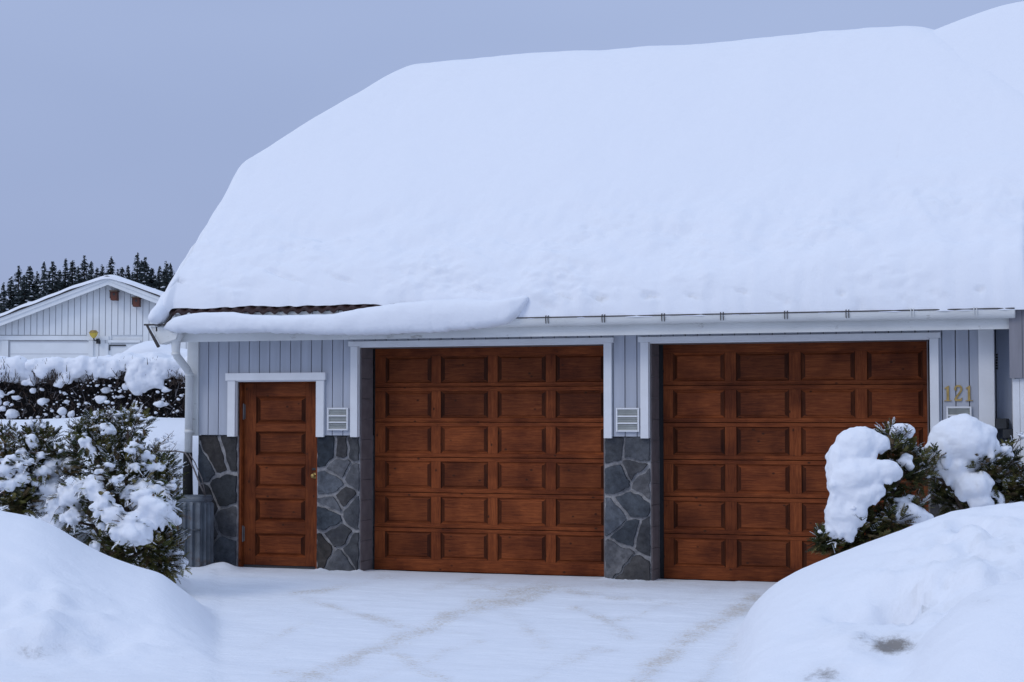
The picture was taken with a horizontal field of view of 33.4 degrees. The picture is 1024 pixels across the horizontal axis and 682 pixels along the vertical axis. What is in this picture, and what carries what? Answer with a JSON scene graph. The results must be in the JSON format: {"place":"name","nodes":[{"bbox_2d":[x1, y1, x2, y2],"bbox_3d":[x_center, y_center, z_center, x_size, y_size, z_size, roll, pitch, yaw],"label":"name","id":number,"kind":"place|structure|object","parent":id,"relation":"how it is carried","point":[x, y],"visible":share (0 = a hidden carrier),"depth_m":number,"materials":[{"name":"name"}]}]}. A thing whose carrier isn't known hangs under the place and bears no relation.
{"place":"outdoors","nodes":[
{"label":"outdoors","id":0,"kind":"place"},
{"bbox_2d":[0,410,1023,681],"bbox_3d":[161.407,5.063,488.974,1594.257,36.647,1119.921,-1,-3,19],"label":"snowy ground","id":1,"kind":"structure","parent":0,"point":[938,598],"depth_m":11.84,"materials":[{"name":"white snow"}]},
{"bbox_2d":[0,282,8,313],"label":"spruce tree","id":2,"kind":"object","parent":1,"relation":"on","point":[3,307],"visible":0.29,"depth_m":116.26,"materials":[{"name":"green plant"}]},
{"bbox_2d":[4,277,19,309],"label":"spruce tree","id":3,"kind":"object","parent":1,"relation":"on","point":[10,292],"visible":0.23,"depth_m":122.19,"materials":[{"name":"green plant"}]},
{"bbox_2d":[6,265,22,304],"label":"spruce tree","id":4,"kind":"object","parent":1,"relation":"on","point":[18,273],"visible":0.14,"depth_m":127.03,"materials":[{"name":"green plant"}]},
{"bbox_2d":[9,274,33,308],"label":"spruce tree","id":5,"kind":"object","parent":1,"relation":"on","point":[25,297],"visible":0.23,"depth_m":117.10,"materials":[{"name":"green plant"}]},
{"bbox_2d":[16,266,39,302],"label":"spruce tree","id":6,"kind":"object","parent":1,"relation":"on","point":[31,277],"visible":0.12,"depth_m":122.86,"materials":[{"name":"green plant"}]},
{"bbox_2d":[0,418,71,517],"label":"evergreen shrub","id":7,"kind":"object","parent":1,"relation":"on","point":[35,457],"visible":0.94,"depth_m":15.76,"materials":[{"name":"green plant"}]},
{"bbox_2d":[33,271,41,297],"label":"spruce tree","id":8,"kind":"object","parent":1,"relation":"on","point":[37,280],"visible":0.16,"depth_m":123.65,"materials":[{"name":"green plant"}]},
{"bbox_2d":[34,260,51,300],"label":"spruce tree","id":9,"kind":"object","parent":1,"relation":"on","point":[43,292],"visible":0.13,"depth_m":116.70,"materials":[{"name":"green plant"}]},
{"bbox_2d":[38,261,61,297],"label":"spruce tree","id":10,"kind":"object","parent":1,"relation":"on","point":[54,274],"visible":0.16,"depth_m":120.78,"materials":[{"name":"green plant"}]},
{"bbox_2d":[55,270,62,290],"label":"spruce tree","id":11,"kind":"object","parent":1,"relation":"on","point":[60,274],"visible":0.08,"depth_m":124.70,"materials":[{"name":"green plant"}]},
{"bbox_2d":[56,259,71,290],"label":"spruce tree","id":12,"kind":"object","parent":1,"relation":"on","point":[65,279],"visible":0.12,"depth_m":121.67,"materials":[{"name":"green plant"}]},
{"bbox_2d":[63,260,77,285],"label":"spruce tree","id":13,"kind":"object","parent":1,"relation":"on","point":[72,269],"visible":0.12,"depth_m":124.94,"materials":[{"name":"green plant"}]},
{"bbox_2d":[72,265,82,284],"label":"spruce tree","id":14,"kind":"object","parent":1,"relation":"on","point":[78,279],"visible":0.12,"depth_m":118.15,"materials":[{"name":"green plant"}]},
{"bbox_2d":[80,255,88,281],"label":"spruce tree","id":15,"kind":"object","parent":1,"relation":"on","point":[83,267],"visible":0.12,"depth_m":119.14,"materials":[{"name":"green plant"}]},
{"bbox_2d":[84,261,95,280],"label":"spruce tree","id":16,"kind":"object","parent":1,"relation":"on","point":[90,275],"visible":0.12,"depth_m":117.57,"materials":[{"name":"green plant"}]},
{"bbox_2d":[0,351,186,419],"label":"hedge","id":17,"kind":"object","parent":1,"relation":"on","point":[51,387],"visible":0.5,"depth_m":26.57,"materials":[{"name":"brown plant"}]},
{"bbox_2d":[122,341,186,355],"bbox_3d":[-5.813,0.411,29.001,2.251,0.829,1.229,0,-3,1],"label":"snow mound","id":18,"kind":"object","parent":17,"relation":"on","point":[145,346],"visible":0.11,"depth_m":28.62,"materials":[{"name":"white snow"}]},
{"bbox_2d":[0,276,189,359],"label":"neighbour garage","id":19,"kind":"structure","parent":1,"relation":"on","point":[92,319],"depth_m":48.02,"materials":[{"name":"white paint"}]},
{"bbox_2d":[9,341,88,359],"bbox_3d":[-13.027,0.960,48.004,2.244,1.920,0.100,0,-3,0],"label":"garage door","id":20,"kind":"structure","parent":19,"relation":"in","point":[30,350],"depth_m":48.00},
{"bbox_2d":[0,275,163,315],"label":"roof snow","id":21,"kind":"structure","parent":19,"relation":"on","point":[136,284],"depth_m":47.69,"materials":[{"name":"white snow"}]},
{"bbox_2d":[109,290,119,300],"bbox_3d":[-11.166,-1.279,47.904,0.221,0.274,0.324,0,-3,0],"label":"nest box","id":22,"kind":"object","parent":19,"relation":"attached to","point":[114,295],"visible":1,"depth_m":47.80,"materials":[{"name":"brown wood"}]},
{"bbox_2d":[109,344,135,355],"bbox_3d":[-10.927,0.995,47.998,0.828,1.848,0.110,0,-3,0],"label":"door","id":23,"kind":"structure","parent":19,"relation":"in","point":[115,348],"depth_m":48.00,"materials":[{"name":"white metal"}]},
{"bbox_2d":[131,297,141,306],"bbox_3d":[-10.542,-1.099,47.897,0.221,0.274,0.324,0,-3,0],"label":"nest box","id":24,"kind":"object","parent":19,"relation":"attached to","point":[136,301],"visible":1,"depth_m":47.80,"materials":[{"name":"brown wood"}]},
{"bbox_2d":[93,267,100,277],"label":"spruce tree","id":25,"kind":"object","parent":1,"relation":"on","point":[97,274],"visible":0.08,"depth_m":122.33,"materials":[{"name":"green plant"}]},
{"bbox_2d":[99,264,104,275],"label":"spruce tree","id":26,"kind":"object","parent":1,"relation":"on","point":[102,270],"visible":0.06,"depth_m":127.36,"materials":[{"name":"green plant"}]},
{"bbox_2d":[25,400,192,583],"bbox_3d":[-3.719,1.425,15.620,1.672,1.764,1.071,-1,-3,19],"label":"evergreen shrub","id":27,"kind":"object","parent":1,"relation":"on","point":[138,513],"visible":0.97,"depth_m":15.44,"materials":[{"name":"green plant"}]},
{"bbox_2d":[104,256,115,274],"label":"spruce tree","id":28,"kind":"object","parent":1,"relation":"on","point":[111,269],"visible":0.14,"depth_m":123.38,"materials":[{"name":"green plant"}]},
{"bbox_2d":[117,267,125,277],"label":"spruce tree","id":29,"kind":"object","parent":1,"relation":"on","point":[122,270],"visible":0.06,"depth_m":120.85,"materials":[{"name":"green plant"}]},
{"bbox_2d":[125,265,130,279],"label":"spruce tree","id":30,"kind":"object","parent":1,"relation":"on","point":[128,274],"visible":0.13,"depth_m":125.21,"materials":[{"name":"green plant"}]},
{"bbox_2d":[131,252,144,283],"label":"spruce tree","id":31,"kind":"object","parent":1,"relation":"on","point":[137,263],"visible":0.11,"depth_m":117.48,"materials":[{"name":"green plant"}]},
{"bbox_2d":[135,259,147,285],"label":"spruce tree","id":32,"kind":"object","parent":1,"relation":"on","point":[142,268],"visible":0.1,"depth_m":119.74,"materials":[{"name":"green plant"}]},
{"bbox_2d":[138,257,155,288],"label":"spruce tree","id":33,"kind":"object","parent":1,"relation":"on","point":[146,267],"visible":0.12,"depth_m":124.38,"materials":[{"name":"green plant"}]},
{"bbox_2d":[146,268,157,287],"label":"spruce tree","id":34,"kind":"object","parent":1,"relation":"on","point":[152,276],"visible":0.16,"depth_m":124.91,"materials":[{"name":"green plant"}]},
{"bbox_2d":[153,266,164,289],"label":"spruce tree","id":35,"kind":"object","parent":1,"relation":"on","point":[158,279],"visible":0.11,"depth_m":121.31,"materials":[{"name":"green plant"}]},
{"bbox_2d":[160,261,171,291],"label":"spruce tree","id":36,"kind":"object","parent":1,"relation":"on","point":[166,279],"visible":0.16,"depth_m":117.27,"materials":[{"name":"green plant"}]},
{"bbox_2d":[164,262,174,289],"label":"spruce tree","id":37,"kind":"object","parent":1,"relation":"on","point":[171,271],"visible":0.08,"depth_m":119.45,"materials":[{"name":"green plant"}]},
{"bbox_2d":[173,494,213,566],"bbox_3d":[-3.571,2.099,18.797,0.539,0.800,0.330,-1,-3,19],"label":"metal bin","id":38,"kind":"object","parent":1,"relation":"on","point":[198,523],"visible":0.47,"depth_m":18.63,"materials":[{"name":"grey metal"}]},
{"bbox_2d":[144,303,1014,581],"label":"garage","id":39,"kind":"structure","parent":1,"relation":"on","point":[666,446],"depth_m":18.07,"materials":[{"name":"blue paint"}]},
{"bbox_2d":[148,292,169,323],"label":"verge snow","id":40,"kind":"structure","parent":39,"relation":"on","point":[158,313],"depth_m":18.77,"materials":[{"name":"white snow"}]},
{"bbox_2d":[242,383,315,568],"bbox_3d":[-2.580,1.535,18.898,0.934,2.135,0.130,-1,-3,19],"label":"side door","id":41,"kind":"structure","parent":39,"relation":"in","point":[279,503],"depth_m":18.92,"materials":[{"name":"brown wood"}]},
{"bbox_2d":[164,296,528,335],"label":"slumped snow","id":42,"kind":"structure","parent":39,"relation":"on","point":[438,316],"depth_m":17.88,"materials":[{"name":"white snow"}]},
{"bbox_2d":[374,346,603,576],"bbox_3d":[-0.197,1.308,18.379,2.766,2.542,0.058,-1,-3,19],"label":"garage door","id":43,"kind":"structure","parent":39,"relation":"in","point":[489,460],"depth_m":18.37,"materials":[{"name":"brown wood"}]},
{"bbox_2d":[163,26,1023,318],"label":"roof snow","id":44,"kind":"structure","parent":39,"relation":"on","point":[755,176],"depth_m":18.47,"materials":[{"name":"white snow"}]},
{"bbox_2d":[663,341,928,581],"bbox_3d":[2.893,1.262,17.316,2.770,2.542,0.058,-1,-3,19],"label":"garage door","id":45,"kind":"structure","parent":39,"relation":"in","point":[750,429],"depth_m":17.42,"materials":[{"name":"brown wood"}]},
{"bbox_2d":[805,417,939,556],"bbox_3d":[3.100,1.318,14.530,1.231,1.346,0.659,0,-3,-11],"label":"evergreen shrub","id":46,"kind":"object","parent":1,"relation":"on","point":[862,480],"visible":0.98,"depth_m":14.37,"materials":[{"name":"green plant"}]},
{"bbox_2d":[919,413,1023,515],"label":"evergreen shrub","id":47,"kind":"object","parent":1,"relation":"on","point":[972,457],"visible":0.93,"depth_m":14.93,"materials":[{"name":"green plant"}]},
{"bbox_2d":[995,310,1023,460],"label":"house","id":48,"kind":"structure","parent":1,"relation":"on","point":[1009,360],"depth_m":15.97,"materials":[{"name":"grey paint"}]},
{"bbox_2d":[897,1,1023,159],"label":"roof snow","id":49,"kind":"structure","parent":48,"relation":"on","point":[991,40],"depth_m":18.95,"materials":[{"name":"white snow"}]},
{"bbox_3d":[-4.152,1.726,18.868,0.058,1.351,0.038,-1,-3,19],"label":"metal post","id":50,"kind":"object","parent":1,"relation":"on","visible":0},
{"bbox_2d":[152,450,205,495],"bbox_3d":[-3.751,1.453,18.811,0.794,0.498,0.099,0,-3,8],"label":"bent wire","id":51,"kind":"object","parent":50,"relation":"attached to","point":[203,491],"visible":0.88,"depth_m":18.75,"materials":[{"name":"black metal"}]},
{"bbox_2d":[0,0,1023,305],"label":"sky","id":52,"kind":"structure","parent":0,"point":[125,125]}
]}

